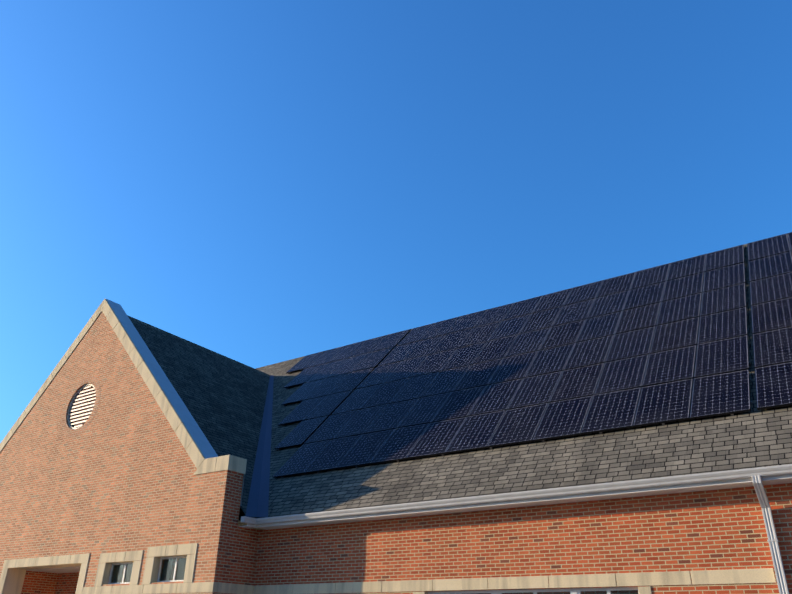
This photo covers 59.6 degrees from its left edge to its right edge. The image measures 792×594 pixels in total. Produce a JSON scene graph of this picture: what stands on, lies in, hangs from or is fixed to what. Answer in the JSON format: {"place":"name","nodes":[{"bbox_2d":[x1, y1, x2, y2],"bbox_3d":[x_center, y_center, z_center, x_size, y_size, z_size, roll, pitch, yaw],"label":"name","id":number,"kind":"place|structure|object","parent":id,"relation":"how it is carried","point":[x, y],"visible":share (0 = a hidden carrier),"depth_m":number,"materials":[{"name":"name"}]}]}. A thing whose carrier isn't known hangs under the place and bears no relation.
{"place":"outdoors","nodes":[
{"label":"outdoors","id":0,"kind":"place"},
{"bbox_2d":[21,525,258,593],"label":"brick wall","id":1,"kind":"structure","parent":0,"point":[244,565],"depth_m":16.69,"materials":[{"name":"brick"}]},
{"bbox_2d":[27,566,80,572],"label":"entrance ceiling","id":2,"kind":"structure","parent":1,"relation":"attached to","point":[65,570],"depth_m":20.15,"materials":[{"name":"paint"}]},
{"bbox_2d":[130,319,269,518],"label":"wing roof","id":3,"kind":"structure","parent":1,"relation":"on","point":[223,399],"depth_m":22.22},
{"bbox_2d":[127,315,269,376],"bbox_3d":[-7.170,1.943,25.757,0.260,0.145,7.520,-16,-31,31],"label":"roof ridge cap","id":4,"kind":"object","parent":3,"relation":"on","point":[182,339],"visible":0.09,"depth_m":25.39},
{"bbox_2d":[238,521,258,528],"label":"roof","id":5,"kind":"structure","parent":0,"point":[240,523],"depth_m":35.33,"materials":[{"name":"grey"}]},
{"bbox_2d":[0,0,791,442],"label":"sky","id":6,"kind":"structure","parent":0,"point":[255,184],"materials":[{"name":"blue"}]},
{"label":"ground","id":7,"kind":"structure","parent":0,"visible":0},
{"bbox_2d":[0,312,243,593],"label":"gable wall","id":8,"kind":"structure","parent":7,"relation":"on","point":[117,473],"depth_m":19.21,"materials":[{"name":"red brick"}]},
{"bbox_2d":[62,377,99,435],"bbox_3d":[-9.600,3.350,21.142,1.860,1.858,0.106,-16,-31,31],"label":"brick surround","id":9,"kind":"object","parent":8,"relation":"attached to","point":[82,427],"visible":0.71,"depth_m":21.04,"materials":[{"name":"brick"}]},
{"bbox_2d":[62,376,100,436],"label":"mortar joints","id":10,"kind":"object","parent":9,"relation":"attached to","point":[91,413],"visible":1,"depth_m":21.11,"materials":[{"name":"grey concrete"}]},
{"bbox_2d":[72,386,95,427],"bbox_3d":[-9.514,3.407,21.255,1.434,1.434,0.001,-16,-31,31],"label":"vent","id":11,"kind":"object","parent":8,"relation":"attached to","point":[84,405],"visible":0.06,"depth_m":21.38,"materials":[{"name":"white metal"}]},
{"bbox_2d":[67,384,95,428],"bbox_3d":[-9.570,3.370,21.181,1.434,1.434,0.120,-16,-31,31],"label":"vent louvre","id":12,"kind":"object","parent":11,"relation":"attached to","point":[73,405],"visible":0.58,"depth_m":21.21,"materials":[{"name":"white metal"}]},
{"bbox_2d":[0,543,197,593],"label":"stone surrounds","id":13,"kind":"object","parent":8,"relation":"attached to","point":[12,581],"visible":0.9,"depth_m":17.64,"materials":[{"name":"stone"}]},
{"bbox_2d":[0,299,246,474],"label":"gable coping","id":14,"kind":"object","parent":8,"relation":"on","point":[202,463],"visible":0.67,"depth_m":19.55,"materials":[{"name":"beige stone"}]},
{"bbox_2d":[106,299,217,458],"bbox_3d":[-9.446,2.841,21.630,11.981,5.990,0.545,-16,-31,31],"label":"metal coping cap","id":15,"kind":"object","parent":8,"relation":"on","point":[189,421],"visible":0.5,"depth_m":19.57,"materials":[{"name":"metal"}]},
{"bbox_2d":[240,474,244,504],"bbox_3d":[-9.319,3.457,21.550,13.664,7.120,0.040,-16,-31,31],"label":"parapet flashing","id":16,"kind":"object","parent":8,"relation":"attached to","point":[242,489],"visible":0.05,"depth_m":16.72,"materials":[{"name":"metal"}]},
{"bbox_2d":[253,483,791,593],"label":"wall","id":17,"kind":"structure","parent":7,"relation":"on","point":[722,529],"depth_m":12.70,"materials":[{"name":"brick"}]},
{"bbox_2d":[108,556,638,593],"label":"windows","id":18,"kind":"structure","parent":17,"relation":"attached to","point":[171,569],"depth_m":16.30,"materials":[{"name":"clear glass"}]},
{"bbox_2d":[82,568,775,593],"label":"belt course","id":19,"kind":"object","parent":17,"relation":"attached to","point":[738,576],"visible":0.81,"depth_m":13.20,"materials":[{"name":"stone"}]},
{"bbox_2d":[238,240,791,520],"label":"roof front","id":20,"kind":"structure","parent":17,"relation":"on","point":[754,437],"depth_m":13.73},
{"bbox_2d":[256,235,787,369],"bbox_3d":[0.604,1.294,26.606,45.000,0.145,0.260,-16,-31,31],"label":"ridge cap","id":21,"kind":"object","parent":20,"relation":"on","point":[745,245],"depth_m":29.87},
{"bbox_2d":[278,239,790,477],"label":"panel rails","id":22,"kind":"object","parent":20,"relation":"on","point":[663,424],"visible":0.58,"depth_m":15.68,"materials":[{"name":"silver metal"}]},
{"bbox_2d":[272,232,791,477],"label":"solar panels","id":23,"kind":"object","parent":22,"relation":"on","point":[602,355],"visible":1,"depth_m":17.88,"materials":[{"name":"black"}]},
{"bbox_3d":[-10.193,5.904,25.973,7.100,7.100,7.420,-16,-31,31],"label":"wing","id":24,"kind":"object","parent":20,"relation":"on","visible":0},
{"bbox_2d":[245,375,273,516],"bbox_3d":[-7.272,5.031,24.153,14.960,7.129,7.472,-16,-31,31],"label":"valley flashing","id":25,"kind":"object","parent":24,"relation":"on","point":[258,502],"visible":0.75,"depth_m":19.11,"materials":[{"name":"metal"}]},
{"bbox_2d":[239,474,791,529],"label":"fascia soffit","id":26,"kind":"structure","parent":17,"relation":"on","point":[729,484],"depth_m":12.79,"materials":[{"name":"white metal"}]},
{"bbox_2d":[241,464,791,524],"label":"gutter","id":27,"kind":"object","parent":26,"relation":"on","point":[683,479],"visible":1,"depth_m":12.62,"materials":[{"name":"white paint"}]},
{"bbox_2d":[413,586,651,593],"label":"window jambs","id":28,"kind":"structure","parent":17,"relation":"attached to","point":[645,590],"depth_m":11.54,"materials":[{"name":"stone"}]},
{"bbox_2d":[751,475,789,593],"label":"downspout","id":29,"kind":"object","parent":17,"relation":"attached to","point":[773,540],"visible":0.98,"depth_m":10.72,"materials":[{"name":"white paint"}]}
]}

